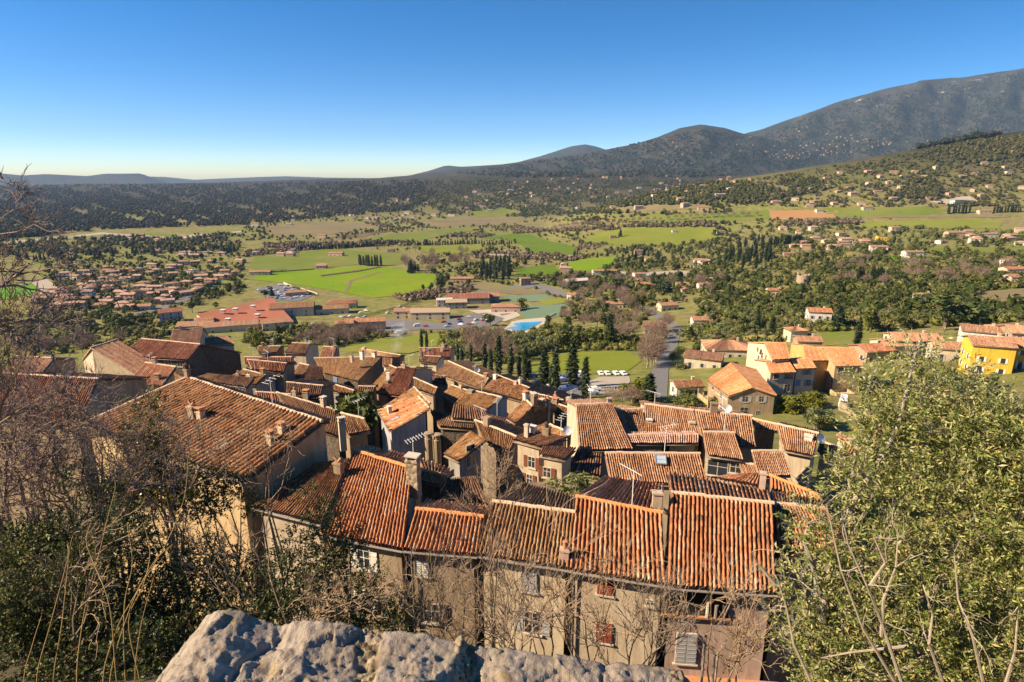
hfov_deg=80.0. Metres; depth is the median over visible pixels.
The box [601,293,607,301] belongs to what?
garden tree
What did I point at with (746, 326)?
evergreen tree
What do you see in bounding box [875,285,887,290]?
evergreen tree
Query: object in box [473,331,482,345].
bare tree
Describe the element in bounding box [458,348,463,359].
cypress tree
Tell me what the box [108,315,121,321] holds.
evergreen tree
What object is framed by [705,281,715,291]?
bare tree
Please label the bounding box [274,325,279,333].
evergreen tree
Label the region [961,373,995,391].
olive tree
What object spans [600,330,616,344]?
evergreen tree
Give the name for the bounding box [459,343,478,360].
olive tree
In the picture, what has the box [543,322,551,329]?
evergreen tree
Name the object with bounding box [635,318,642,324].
evergreen tree
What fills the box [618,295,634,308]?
bare tree
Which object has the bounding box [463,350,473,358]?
olive tree
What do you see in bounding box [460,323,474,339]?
bare tree
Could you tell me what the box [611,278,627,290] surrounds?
pine tree
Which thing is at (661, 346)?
bare plane
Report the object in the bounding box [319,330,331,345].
bare fruit tree
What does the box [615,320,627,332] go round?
evergreen tree
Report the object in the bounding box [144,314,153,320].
evergreen tree
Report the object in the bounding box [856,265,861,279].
cypress tree
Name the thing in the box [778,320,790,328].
olive tree
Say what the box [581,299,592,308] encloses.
bare tree
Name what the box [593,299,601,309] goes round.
evergreen tree
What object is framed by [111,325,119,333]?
evergreen tree
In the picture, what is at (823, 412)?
olive tree
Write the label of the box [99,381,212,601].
bare tree
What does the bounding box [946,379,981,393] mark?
olive tree
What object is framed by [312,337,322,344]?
bare fruit tree
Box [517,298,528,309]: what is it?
evergreen tree
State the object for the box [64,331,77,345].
bare tree
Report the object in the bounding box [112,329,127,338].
bare tree
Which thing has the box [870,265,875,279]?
cypress tree
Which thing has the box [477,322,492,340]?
bare tree
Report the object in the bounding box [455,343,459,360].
cypress tree
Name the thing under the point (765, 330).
olive tree
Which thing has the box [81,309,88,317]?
evergreen tree
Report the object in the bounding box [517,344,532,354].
olive tree
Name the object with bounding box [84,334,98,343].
bare tree
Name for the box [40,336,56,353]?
bare tree
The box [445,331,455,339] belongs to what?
olive tree
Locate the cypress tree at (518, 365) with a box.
[516,352,521,375]
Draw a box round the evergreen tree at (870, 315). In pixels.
[858,306,883,331]
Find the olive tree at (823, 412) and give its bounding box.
[804,408,838,428]
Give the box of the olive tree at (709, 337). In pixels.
[703,334,714,338]
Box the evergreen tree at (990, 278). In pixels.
[984,276,996,283]
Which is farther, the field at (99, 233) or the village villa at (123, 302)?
the field at (99, 233)
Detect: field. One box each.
[0,283,36,298]
[3,231,240,242]
[145,232,174,236]
[249,248,406,270]
[252,266,435,297]
[265,221,377,236]
[330,230,391,237]
[344,334,439,352]
[364,226,477,241]
[412,217,525,227]
[420,245,481,253]
[469,209,519,216]
[470,281,550,294]
[485,234,575,253]
[516,264,559,276]
[519,223,581,230]
[532,351,641,374]
[538,298,569,304]
[568,256,615,270]
[578,227,718,245]
[602,201,711,212]
[608,212,760,222]
[733,210,768,218]
[770,210,837,219]
[806,207,946,216]
[819,330,881,344]
[847,422,918,435]
[859,219,1002,228]
[883,255,924,260]
[917,332,956,341]
[927,247,1023,251]
[977,288,1023,301]
[982,321,1023,324]
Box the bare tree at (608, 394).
[602,386,618,397]
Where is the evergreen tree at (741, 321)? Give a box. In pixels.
[736,317,749,325]
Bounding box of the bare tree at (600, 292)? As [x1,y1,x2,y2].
[594,288,602,295]
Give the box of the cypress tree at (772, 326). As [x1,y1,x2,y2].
[767,315,777,335]
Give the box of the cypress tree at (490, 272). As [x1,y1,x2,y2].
[488,265,491,278]
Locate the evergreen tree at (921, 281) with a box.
[916,278,925,285]
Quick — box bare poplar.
[425,263,434,273]
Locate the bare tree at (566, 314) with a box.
[559,306,572,316]
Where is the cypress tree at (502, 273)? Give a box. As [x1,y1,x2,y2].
[501,265,505,279]
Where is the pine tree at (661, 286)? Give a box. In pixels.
[650,279,667,293]
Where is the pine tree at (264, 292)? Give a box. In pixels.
[259,290,270,297]
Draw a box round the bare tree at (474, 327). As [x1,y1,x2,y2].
[466,321,478,332]
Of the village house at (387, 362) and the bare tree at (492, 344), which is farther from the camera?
the bare tree at (492, 344)
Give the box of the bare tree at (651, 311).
[644,305,658,319]
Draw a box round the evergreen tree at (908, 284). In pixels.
[904,282,912,288]
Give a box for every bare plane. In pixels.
[633,340,660,365]
[634,342,658,367]
[638,333,663,349]
[640,320,658,335]
[642,335,664,363]
[643,340,663,366]
[644,333,669,358]
[644,341,663,364]
[647,334,669,361]
[649,321,666,337]
[659,313,673,323]
[659,326,674,339]
[663,310,675,327]
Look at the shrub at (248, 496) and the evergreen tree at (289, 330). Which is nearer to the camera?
the shrub at (248, 496)
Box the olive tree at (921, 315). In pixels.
[914,311,929,320]
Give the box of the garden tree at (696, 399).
[686,395,698,406]
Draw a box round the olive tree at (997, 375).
[980,372,1001,385]
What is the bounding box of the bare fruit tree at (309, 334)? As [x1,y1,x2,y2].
[303,329,312,339]
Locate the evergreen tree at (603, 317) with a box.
[599,314,608,326]
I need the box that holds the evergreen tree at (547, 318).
[545,315,551,322]
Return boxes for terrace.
[469,309,520,320]
[504,318,545,332]
[529,482,593,580]
[929,196,976,203]
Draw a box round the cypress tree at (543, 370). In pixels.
[537,344,550,385]
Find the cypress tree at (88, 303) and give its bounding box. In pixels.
[86,298,90,310]
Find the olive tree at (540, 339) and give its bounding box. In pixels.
[534,335,550,348]
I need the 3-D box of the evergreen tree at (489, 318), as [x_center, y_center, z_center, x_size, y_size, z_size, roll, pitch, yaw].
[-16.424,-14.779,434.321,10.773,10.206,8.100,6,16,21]
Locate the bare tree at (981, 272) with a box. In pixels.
[977,267,992,275]
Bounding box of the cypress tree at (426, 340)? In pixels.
[424,329,428,346]
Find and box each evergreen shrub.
[0,454,187,681]
[72,519,342,673]
[275,479,427,631]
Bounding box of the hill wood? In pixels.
[409,177,771,215]
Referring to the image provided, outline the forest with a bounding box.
[0,179,436,238]
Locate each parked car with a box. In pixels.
[531,379,541,383]
[558,386,571,391]
[559,377,566,381]
[566,384,578,389]
[587,389,599,395]
[590,385,601,390]
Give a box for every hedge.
[275,269,313,271]
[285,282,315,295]
[321,267,378,275]
[342,299,420,319]
[668,345,688,369]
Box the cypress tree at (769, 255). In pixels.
[767,248,770,261]
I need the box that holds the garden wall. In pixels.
[838,401,889,427]
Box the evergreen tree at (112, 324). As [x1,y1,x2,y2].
[107,322,115,327]
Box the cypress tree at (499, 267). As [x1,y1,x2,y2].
[497,259,500,271]
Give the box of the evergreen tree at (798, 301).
[792,299,802,306]
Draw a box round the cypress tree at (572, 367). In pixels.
[564,339,579,384]
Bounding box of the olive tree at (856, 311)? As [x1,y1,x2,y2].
[849,308,859,314]
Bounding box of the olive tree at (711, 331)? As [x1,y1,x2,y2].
[708,329,721,334]
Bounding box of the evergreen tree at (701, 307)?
[695,305,704,310]
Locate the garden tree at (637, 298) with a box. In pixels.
[633,294,642,303]
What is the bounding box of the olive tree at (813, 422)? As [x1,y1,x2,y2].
[808,411,830,428]
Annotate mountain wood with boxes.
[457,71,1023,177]
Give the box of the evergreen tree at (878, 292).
[876,289,885,294]
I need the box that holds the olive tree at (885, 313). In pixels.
[882,310,894,317]
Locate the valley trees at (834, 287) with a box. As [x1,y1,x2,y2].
[41,205,1023,321]
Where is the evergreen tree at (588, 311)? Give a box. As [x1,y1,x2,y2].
[582,308,594,321]
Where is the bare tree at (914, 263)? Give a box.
[908,259,918,265]
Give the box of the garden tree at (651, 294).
[648,290,655,299]
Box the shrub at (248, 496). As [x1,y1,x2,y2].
[170,449,272,598]
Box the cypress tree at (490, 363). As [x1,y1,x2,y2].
[487,348,493,370]
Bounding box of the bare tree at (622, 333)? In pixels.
[614,321,632,336]
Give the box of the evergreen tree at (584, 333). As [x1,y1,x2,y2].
[580,329,591,342]
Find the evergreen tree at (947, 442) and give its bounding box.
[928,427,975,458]
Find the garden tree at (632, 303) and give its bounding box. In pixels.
[628,301,638,310]
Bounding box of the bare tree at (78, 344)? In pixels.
[73,336,90,353]
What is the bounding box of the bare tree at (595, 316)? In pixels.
[589,309,604,326]
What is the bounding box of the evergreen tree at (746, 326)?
[739,322,753,332]
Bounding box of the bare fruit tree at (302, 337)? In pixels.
[298,331,307,342]
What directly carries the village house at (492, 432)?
on the ground at (682, 312)
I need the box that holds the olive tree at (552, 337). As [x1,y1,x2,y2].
[543,336,557,351]
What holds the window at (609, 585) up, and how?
in the village house at (613, 496)
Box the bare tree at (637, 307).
[631,303,642,311]
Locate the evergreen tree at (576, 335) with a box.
[569,330,581,343]
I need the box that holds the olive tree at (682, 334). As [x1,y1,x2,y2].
[676,329,684,339]
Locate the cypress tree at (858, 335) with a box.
[852,320,864,343]
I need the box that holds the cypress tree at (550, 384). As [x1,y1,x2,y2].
[548,363,552,386]
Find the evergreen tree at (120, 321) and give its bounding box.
[115,316,127,326]
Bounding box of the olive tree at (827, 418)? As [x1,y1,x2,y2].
[802,406,835,428]
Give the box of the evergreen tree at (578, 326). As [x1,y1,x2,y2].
[572,323,582,331]
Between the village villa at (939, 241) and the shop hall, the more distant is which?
the village villa at (939, 241)
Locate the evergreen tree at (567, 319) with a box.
[563,315,572,323]
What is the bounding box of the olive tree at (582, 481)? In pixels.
[544,470,600,496]
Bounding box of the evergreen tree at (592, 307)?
[587,305,596,309]
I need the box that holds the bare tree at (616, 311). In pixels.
[609,303,622,315]
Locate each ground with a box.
[0,68,1023,661]
[254,283,311,300]
[440,313,503,327]
[530,376,589,396]
[589,376,629,395]
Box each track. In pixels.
[320,266,380,276]
[344,272,380,291]
[805,215,1008,218]
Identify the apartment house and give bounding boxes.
[697,362,776,414]
[746,342,790,367]
[754,359,795,399]
[789,357,816,396]
[790,344,828,390]
[819,347,863,395]
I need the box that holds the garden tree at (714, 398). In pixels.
[709,395,717,406]
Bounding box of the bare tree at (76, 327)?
[72,325,84,330]
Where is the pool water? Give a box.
[507,321,541,331]
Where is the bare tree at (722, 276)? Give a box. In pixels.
[714,270,726,278]
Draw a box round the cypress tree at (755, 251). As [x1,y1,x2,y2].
[752,243,757,257]
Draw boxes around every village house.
[0,372,149,529]
[4,355,76,372]
[82,339,182,379]
[82,362,330,620]
[130,338,186,358]
[135,352,176,391]
[154,340,241,376]
[170,318,207,344]
[199,373,254,393]
[205,335,234,349]
[233,358,276,394]
[243,347,295,370]
[247,350,295,392]
[253,456,349,623]
[255,391,291,400]
[257,338,284,355]
[276,391,339,460]
[284,336,318,369]
[286,379,335,407]
[294,362,309,379]
[299,365,322,380]
[314,346,400,388]
[319,433,425,632]
[320,338,339,356]
[333,382,357,455]
[337,396,370,462]
[358,384,379,447]
[361,347,405,366]
[373,364,397,449]
[377,395,429,506]
[379,355,432,406]
[383,357,392,370]
[383,386,430,430]
[402,497,488,646]
[413,377,437,458]
[418,348,444,373]
[419,339,454,363]
[420,458,454,503]
[424,409,474,469]
[432,374,447,412]
[435,360,498,389]
[438,476,490,530]
[440,382,474,412]
[443,430,485,486]
[451,404,485,433]
[457,379,509,418]
[474,405,523,504]
[477,480,575,655]
[479,396,508,478]
[482,374,534,415]
[506,390,556,427]
[513,413,571,483]
[521,383,587,423]
[537,423,569,446]
[538,445,575,482]
[539,388,577,427]
[559,463,665,666]
[566,386,632,476]
[571,446,601,481]
[602,430,666,451]
[605,424,705,556]
[613,405,645,432]
[639,390,701,451]
[651,471,776,681]
[663,430,698,451]
[688,394,755,467]
[703,405,743,479]
[711,470,767,490]
[738,461,755,472]
[751,417,777,462]
[751,449,790,493]
[760,489,862,681]
[769,473,821,500]
[777,422,824,488]
[814,441,842,500]
[833,434,880,485]
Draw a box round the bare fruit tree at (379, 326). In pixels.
[371,321,385,333]
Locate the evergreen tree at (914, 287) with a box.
[909,284,918,292]
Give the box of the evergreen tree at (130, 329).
[125,327,133,334]
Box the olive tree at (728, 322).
[723,318,733,326]
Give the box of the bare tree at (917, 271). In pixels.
[910,268,921,274]
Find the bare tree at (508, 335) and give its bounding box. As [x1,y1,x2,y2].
[495,329,514,352]
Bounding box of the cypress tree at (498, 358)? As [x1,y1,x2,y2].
[494,336,503,373]
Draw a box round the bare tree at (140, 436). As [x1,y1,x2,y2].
[2,376,194,635]
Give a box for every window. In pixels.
[165,360,171,364]
[177,361,182,367]
[276,382,281,392]
[350,548,377,572]
[414,559,429,578]
[415,602,448,625]
[465,443,476,469]
[515,609,549,637]
[519,571,538,595]
[522,473,535,483]
[524,455,539,470]
[538,465,555,478]
[595,579,613,598]
[596,621,613,645]
[644,599,655,608]
[672,632,697,666]
[687,362,692,368]
[693,390,700,394]
[705,458,728,475]
[728,462,740,473]
[739,396,751,402]
[740,407,748,413]
[756,396,766,402]
[773,374,778,379]
[783,374,789,379]
[783,384,790,392]
[795,379,800,386]
[802,369,811,374]
[804,379,812,385]
[937,354,945,361]
[974,367,983,373]
[976,356,986,361]
[996,369,1005,373]
[998,358,1007,363]
[1014,361,1023,368]
[1017,350,1023,355]
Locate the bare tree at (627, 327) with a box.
[614,321,631,331]
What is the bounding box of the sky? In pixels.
[0,0,1023,179]
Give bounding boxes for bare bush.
[23,481,144,677]
[158,494,424,623]
[305,522,489,632]
[372,505,541,644]
[428,466,625,655]
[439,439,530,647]
[472,536,577,649]
[520,524,669,660]
[570,548,707,666]
[651,547,797,681]
[688,546,797,681]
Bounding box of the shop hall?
[196,297,293,324]
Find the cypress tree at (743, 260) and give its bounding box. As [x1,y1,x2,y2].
[741,254,745,267]
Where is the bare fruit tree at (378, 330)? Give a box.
[374,325,384,338]
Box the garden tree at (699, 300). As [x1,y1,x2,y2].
[695,297,701,304]
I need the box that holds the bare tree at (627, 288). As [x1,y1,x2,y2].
[619,286,630,293]
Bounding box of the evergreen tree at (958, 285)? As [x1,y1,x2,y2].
[955,280,967,288]
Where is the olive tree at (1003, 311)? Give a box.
[994,308,1012,318]
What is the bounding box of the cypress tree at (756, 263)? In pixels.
[754,255,758,267]
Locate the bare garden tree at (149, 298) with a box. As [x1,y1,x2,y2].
[144,294,155,301]
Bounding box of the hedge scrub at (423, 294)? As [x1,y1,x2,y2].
[243,217,863,301]
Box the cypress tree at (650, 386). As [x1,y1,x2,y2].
[640,373,657,401]
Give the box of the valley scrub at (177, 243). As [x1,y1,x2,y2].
[0,210,728,255]
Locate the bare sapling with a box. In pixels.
[224,379,296,623]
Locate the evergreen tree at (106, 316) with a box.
[101,313,112,323]
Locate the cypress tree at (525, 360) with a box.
[521,345,528,379]
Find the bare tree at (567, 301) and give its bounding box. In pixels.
[563,296,574,307]
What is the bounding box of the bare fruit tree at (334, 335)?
[326,332,337,343]
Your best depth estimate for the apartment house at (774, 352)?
150.95 m
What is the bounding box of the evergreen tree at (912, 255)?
[909,253,917,259]
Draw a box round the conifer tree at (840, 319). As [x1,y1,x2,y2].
[828,305,849,330]
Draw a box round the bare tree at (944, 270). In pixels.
[939,268,950,275]
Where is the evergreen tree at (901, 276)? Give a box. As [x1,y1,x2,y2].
[896,273,907,281]
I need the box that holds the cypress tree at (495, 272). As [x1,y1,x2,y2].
[494,265,497,278]
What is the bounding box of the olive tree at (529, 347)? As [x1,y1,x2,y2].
[520,343,535,355]
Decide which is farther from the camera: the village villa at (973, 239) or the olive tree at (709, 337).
the village villa at (973, 239)
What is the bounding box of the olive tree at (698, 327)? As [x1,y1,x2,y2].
[694,324,704,330]
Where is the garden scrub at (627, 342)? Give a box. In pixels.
[0,215,1023,363]
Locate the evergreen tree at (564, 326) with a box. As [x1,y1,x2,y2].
[556,323,572,333]
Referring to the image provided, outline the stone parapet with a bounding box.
[156,608,689,681]
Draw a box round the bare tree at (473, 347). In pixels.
[465,336,479,361]
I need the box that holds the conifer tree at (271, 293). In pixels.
[269,286,274,295]
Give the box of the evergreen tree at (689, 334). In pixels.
[684,325,694,341]
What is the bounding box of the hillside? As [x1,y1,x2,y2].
[0,639,1023,681]
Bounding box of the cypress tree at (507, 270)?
[506,262,509,276]
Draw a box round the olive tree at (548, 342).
[534,338,554,347]
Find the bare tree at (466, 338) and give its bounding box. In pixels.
[459,326,479,346]
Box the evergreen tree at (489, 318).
[481,313,495,325]
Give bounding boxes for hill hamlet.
[269,195,423,215]
[503,175,751,193]
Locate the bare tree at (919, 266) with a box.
[912,263,925,271]
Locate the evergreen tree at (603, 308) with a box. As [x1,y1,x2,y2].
[599,305,607,312]
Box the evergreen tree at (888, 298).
[879,296,896,303]
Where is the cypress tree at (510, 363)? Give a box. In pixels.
[506,343,515,375]
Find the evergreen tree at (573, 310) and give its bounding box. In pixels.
[569,308,577,316]
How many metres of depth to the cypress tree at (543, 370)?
182.16 m
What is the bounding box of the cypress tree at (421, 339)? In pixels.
[419,329,423,346]
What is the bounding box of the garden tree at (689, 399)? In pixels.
[682,396,699,406]
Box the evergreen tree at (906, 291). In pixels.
[901,289,911,296]
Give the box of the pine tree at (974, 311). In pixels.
[911,292,992,330]
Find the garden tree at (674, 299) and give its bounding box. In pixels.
[671,296,678,301]
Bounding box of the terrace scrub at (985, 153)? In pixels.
[731,132,1023,207]
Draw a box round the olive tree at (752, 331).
[746,328,757,334]
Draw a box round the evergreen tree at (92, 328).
[87,322,100,330]
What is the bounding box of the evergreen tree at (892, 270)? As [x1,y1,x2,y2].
[889,267,896,275]
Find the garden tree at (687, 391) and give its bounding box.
[680,389,693,394]
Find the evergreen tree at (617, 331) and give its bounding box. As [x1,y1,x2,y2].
[603,326,619,340]
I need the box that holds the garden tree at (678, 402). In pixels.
[673,397,682,404]
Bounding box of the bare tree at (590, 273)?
[585,271,594,276]
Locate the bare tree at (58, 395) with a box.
[0,337,133,621]
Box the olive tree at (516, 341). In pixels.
[513,338,528,350]
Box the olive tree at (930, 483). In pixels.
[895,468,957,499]
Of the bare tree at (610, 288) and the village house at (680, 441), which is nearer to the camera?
the village house at (680, 441)
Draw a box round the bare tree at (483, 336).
[472,329,488,348]
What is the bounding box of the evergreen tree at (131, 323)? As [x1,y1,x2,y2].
[126,319,134,325]
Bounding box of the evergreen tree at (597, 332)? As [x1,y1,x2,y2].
[587,327,606,341]
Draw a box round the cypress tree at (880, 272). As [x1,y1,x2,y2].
[878,267,883,278]
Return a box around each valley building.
[158,307,182,322]
[175,320,216,328]
[194,316,213,320]
[203,319,258,332]
[260,317,289,330]
[268,302,315,316]
[285,289,306,295]
[315,304,348,314]
[326,300,357,308]
[334,320,353,331]
[344,317,385,329]
[393,308,410,318]
[410,308,450,319]
[436,297,452,306]
[445,299,466,308]
[447,293,489,303]
[450,276,473,282]
[469,292,499,301]
[491,303,520,311]
[563,278,588,283]
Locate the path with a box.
[621,270,689,276]
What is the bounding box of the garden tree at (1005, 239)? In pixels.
[1001,237,1009,241]
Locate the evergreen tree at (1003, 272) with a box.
[996,270,1009,273]
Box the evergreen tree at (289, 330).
[285,328,292,335]
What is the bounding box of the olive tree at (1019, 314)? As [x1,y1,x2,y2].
[1011,310,1023,317]
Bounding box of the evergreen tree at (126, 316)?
[122,314,132,321]
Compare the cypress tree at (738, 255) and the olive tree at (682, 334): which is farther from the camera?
the cypress tree at (738, 255)
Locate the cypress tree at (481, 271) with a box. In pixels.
[480,263,483,276]
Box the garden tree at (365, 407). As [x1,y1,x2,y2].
[330,389,383,430]
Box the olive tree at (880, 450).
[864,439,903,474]
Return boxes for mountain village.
[659,120,958,166]
[765,135,891,159]
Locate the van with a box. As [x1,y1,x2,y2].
[838,394,847,406]
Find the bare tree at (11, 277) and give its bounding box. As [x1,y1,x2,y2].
[0,163,141,523]
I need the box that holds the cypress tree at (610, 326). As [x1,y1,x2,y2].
[605,312,615,340]
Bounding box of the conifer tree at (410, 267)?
[407,259,414,272]
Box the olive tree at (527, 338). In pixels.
[519,332,535,343]
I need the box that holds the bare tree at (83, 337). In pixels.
[75,330,94,342]
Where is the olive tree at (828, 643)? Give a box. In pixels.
[743,326,1023,681]
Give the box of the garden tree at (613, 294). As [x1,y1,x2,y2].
[610,290,617,298]
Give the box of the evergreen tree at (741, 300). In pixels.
[738,298,745,306]
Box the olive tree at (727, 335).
[724,330,732,337]
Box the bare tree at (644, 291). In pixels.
[635,287,647,295]
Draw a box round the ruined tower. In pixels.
[796,272,809,284]
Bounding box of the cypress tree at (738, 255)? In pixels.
[736,250,740,263]
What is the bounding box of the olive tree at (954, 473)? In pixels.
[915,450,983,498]
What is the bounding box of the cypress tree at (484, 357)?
[481,341,487,367]
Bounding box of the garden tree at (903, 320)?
[896,316,914,329]
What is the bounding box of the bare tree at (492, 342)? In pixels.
[486,331,502,353]
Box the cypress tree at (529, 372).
[527,360,532,379]
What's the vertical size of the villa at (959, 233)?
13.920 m
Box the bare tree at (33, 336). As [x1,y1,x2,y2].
[27,333,43,343]
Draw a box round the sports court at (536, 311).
[518,304,566,318]
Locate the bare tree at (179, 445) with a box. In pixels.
[75,384,305,631]
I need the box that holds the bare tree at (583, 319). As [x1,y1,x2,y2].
[579,313,591,323]
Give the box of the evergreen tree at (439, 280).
[435,274,445,285]
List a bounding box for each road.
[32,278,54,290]
[134,295,190,315]
[384,313,510,330]
[472,282,582,297]
[639,304,680,327]
[652,328,681,397]
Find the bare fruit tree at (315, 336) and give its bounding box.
[310,330,320,338]
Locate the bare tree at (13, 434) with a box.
[0,332,194,652]
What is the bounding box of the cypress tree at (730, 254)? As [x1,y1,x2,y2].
[728,248,732,261]
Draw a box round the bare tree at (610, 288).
[606,281,615,290]
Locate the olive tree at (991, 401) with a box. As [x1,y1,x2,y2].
[956,391,997,407]
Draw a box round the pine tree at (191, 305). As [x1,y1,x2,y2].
[185,301,198,312]
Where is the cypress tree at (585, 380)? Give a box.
[580,356,591,396]
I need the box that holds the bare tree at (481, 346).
[476,339,489,354]
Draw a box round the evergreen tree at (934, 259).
[930,257,939,262]
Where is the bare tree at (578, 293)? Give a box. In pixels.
[574,287,586,301]
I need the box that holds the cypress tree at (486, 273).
[484,266,488,278]
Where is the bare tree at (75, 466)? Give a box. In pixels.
[0,360,232,632]
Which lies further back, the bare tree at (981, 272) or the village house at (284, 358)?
the bare tree at (981, 272)
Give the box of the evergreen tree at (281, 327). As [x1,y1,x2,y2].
[278,325,285,333]
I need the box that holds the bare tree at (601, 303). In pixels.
[594,298,606,309]
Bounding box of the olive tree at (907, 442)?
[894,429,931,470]
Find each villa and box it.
[45,291,62,295]
[58,271,71,277]
[67,274,81,279]
[67,300,86,308]
[77,269,91,274]
[80,289,95,295]
[82,295,100,301]
[85,280,99,283]
[91,302,111,308]
[98,299,115,301]
[104,280,121,284]
[106,270,119,273]
[106,295,120,300]
[109,273,122,277]
[112,289,130,294]
[113,300,132,304]
[115,304,134,310]
[118,276,132,281]
[119,292,139,299]
[132,274,144,279]
[133,284,149,290]
[134,289,149,295]
[136,281,152,283]
[136,303,153,310]
[146,263,159,267]
[146,285,163,289]
[146,291,160,297]
[153,297,165,303]
[155,288,170,291]
[160,298,174,304]
[165,281,178,286]
[169,289,178,295]
[178,260,189,264]
[178,289,195,296]
[179,280,193,284]
[186,269,196,273]
[190,260,199,263]
[191,283,204,288]
[191,286,203,292]
[194,273,207,277]
[201,280,212,286]
[204,278,220,284]
[213,274,226,279]
[216,251,226,255]
[220,269,231,273]
[230,270,239,275]
[234,258,245,262]
[249,269,272,274]
[276,252,285,255]
[285,252,295,255]
[316,263,327,268]
[318,234,326,237]
[328,251,344,255]
[387,248,394,251]
[519,276,530,285]
[560,266,570,272]
[566,292,578,299]
[592,269,603,274]
[605,301,623,307]
[632,272,646,276]
[634,205,642,209]
[634,249,641,254]
[635,281,655,288]
[642,320,667,333]
[656,301,678,310]
[669,376,705,396]
[680,202,689,207]
[680,286,690,293]
[683,349,725,368]
[690,314,712,326]
[693,258,711,264]
[696,281,710,288]
[697,206,708,210]
[700,337,747,357]
[765,287,785,294]
[770,200,778,204]
[778,226,787,229]
[782,251,794,257]
[782,324,808,341]
[792,333,823,346]
[800,244,810,249]
[805,204,813,207]
[805,306,832,325]
[808,226,816,230]
[810,236,820,240]
[815,209,823,212]
[826,244,840,249]
[835,232,846,235]
[838,237,852,241]
[838,243,852,246]
[847,340,897,362]
[848,192,856,196]
[857,202,866,205]
[861,207,873,210]
[868,338,921,357]
[869,244,888,251]
[875,234,886,241]
[882,330,944,354]
[888,226,900,231]
[901,249,923,255]
[925,339,962,361]
[935,239,947,243]
[943,230,967,238]
[950,200,966,204]
[957,323,1005,341]
[957,333,1018,374]
[967,237,982,242]
[976,210,991,213]
[982,232,997,237]
[996,324,1023,336]
[997,265,1023,271]
[999,258,1018,262]
[1000,236,1016,239]
[1003,274,1023,280]
[1005,336,1023,368]
[1014,227,1023,232]
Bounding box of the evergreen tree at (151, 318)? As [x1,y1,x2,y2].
[148,316,155,322]
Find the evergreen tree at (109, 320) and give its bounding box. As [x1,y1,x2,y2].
[105,319,114,327]
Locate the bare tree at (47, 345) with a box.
[38,339,54,349]
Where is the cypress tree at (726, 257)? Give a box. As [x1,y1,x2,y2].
[723,248,728,260]
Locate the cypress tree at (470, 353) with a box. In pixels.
[468,344,473,361]
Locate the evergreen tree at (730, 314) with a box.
[725,310,734,320]
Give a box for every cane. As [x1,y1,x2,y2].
[23,616,41,681]
[36,545,68,681]
[53,531,79,681]
[76,478,115,681]
[86,523,117,681]
[102,461,187,681]
[109,545,171,681]
[123,525,132,681]
[128,523,149,681]
[135,577,153,681]
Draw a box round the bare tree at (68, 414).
[0,190,142,611]
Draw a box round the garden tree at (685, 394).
[677,393,695,397]
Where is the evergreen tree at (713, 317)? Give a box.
[708,314,716,320]
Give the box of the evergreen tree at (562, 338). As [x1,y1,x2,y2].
[555,329,569,346]
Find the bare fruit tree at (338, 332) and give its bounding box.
[332,327,343,341]
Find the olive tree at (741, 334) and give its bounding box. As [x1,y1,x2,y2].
[735,332,744,340]
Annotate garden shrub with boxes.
[245,326,252,338]
[248,331,262,346]
[250,333,260,348]
[615,376,654,403]
[773,394,787,413]
[778,395,805,411]
[779,394,795,411]
[782,400,802,414]
[798,391,810,396]
[801,390,827,407]
[804,394,827,407]
[805,396,824,406]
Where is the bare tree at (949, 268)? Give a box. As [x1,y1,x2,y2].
[941,264,954,273]
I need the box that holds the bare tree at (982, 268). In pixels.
[974,263,991,274]
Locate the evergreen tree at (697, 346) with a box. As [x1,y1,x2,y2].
[693,344,700,349]
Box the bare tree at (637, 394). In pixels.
[619,385,644,403]
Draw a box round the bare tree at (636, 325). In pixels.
[624,317,642,333]
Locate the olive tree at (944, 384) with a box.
[941,372,969,387]
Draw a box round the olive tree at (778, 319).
[775,315,785,326]
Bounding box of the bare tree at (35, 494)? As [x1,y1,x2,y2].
[0,381,160,637]
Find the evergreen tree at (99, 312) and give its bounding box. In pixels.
[93,309,105,317]
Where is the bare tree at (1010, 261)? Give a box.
[1003,256,1015,263]
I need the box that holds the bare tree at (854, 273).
[848,268,856,276]
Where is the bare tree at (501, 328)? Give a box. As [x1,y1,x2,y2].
[493,323,504,335]
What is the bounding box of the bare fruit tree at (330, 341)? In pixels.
[325,336,335,344]
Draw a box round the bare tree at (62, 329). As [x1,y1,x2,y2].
[56,325,68,335]
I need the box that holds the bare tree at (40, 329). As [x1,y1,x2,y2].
[33,326,47,332]
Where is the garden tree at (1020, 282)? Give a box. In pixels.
[1015,278,1023,287]
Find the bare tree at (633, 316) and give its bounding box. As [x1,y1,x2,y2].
[627,308,642,319]
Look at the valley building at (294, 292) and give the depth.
618.22 m
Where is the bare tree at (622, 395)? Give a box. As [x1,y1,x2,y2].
[613,388,633,404]
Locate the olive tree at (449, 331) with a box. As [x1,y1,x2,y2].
[445,328,457,338]
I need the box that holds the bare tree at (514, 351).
[502,339,519,358]
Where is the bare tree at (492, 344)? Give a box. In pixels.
[488,329,511,352]
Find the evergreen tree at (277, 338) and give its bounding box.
[273,333,282,344]
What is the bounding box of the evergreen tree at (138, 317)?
[133,313,145,323]
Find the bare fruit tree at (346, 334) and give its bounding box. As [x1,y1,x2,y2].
[340,330,353,342]
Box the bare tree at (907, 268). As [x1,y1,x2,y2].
[900,266,911,273]
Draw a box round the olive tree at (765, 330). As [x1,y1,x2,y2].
[757,327,768,333]
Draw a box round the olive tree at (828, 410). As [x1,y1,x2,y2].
[805,404,836,415]
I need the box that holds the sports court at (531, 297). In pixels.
[501,294,551,301]
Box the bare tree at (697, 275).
[694,272,704,280]
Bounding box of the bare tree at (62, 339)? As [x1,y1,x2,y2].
[54,335,72,345]
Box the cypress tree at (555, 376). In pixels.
[549,343,560,388]
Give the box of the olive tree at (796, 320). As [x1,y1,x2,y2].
[789,317,801,324]
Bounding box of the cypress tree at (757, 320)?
[754,309,761,328]

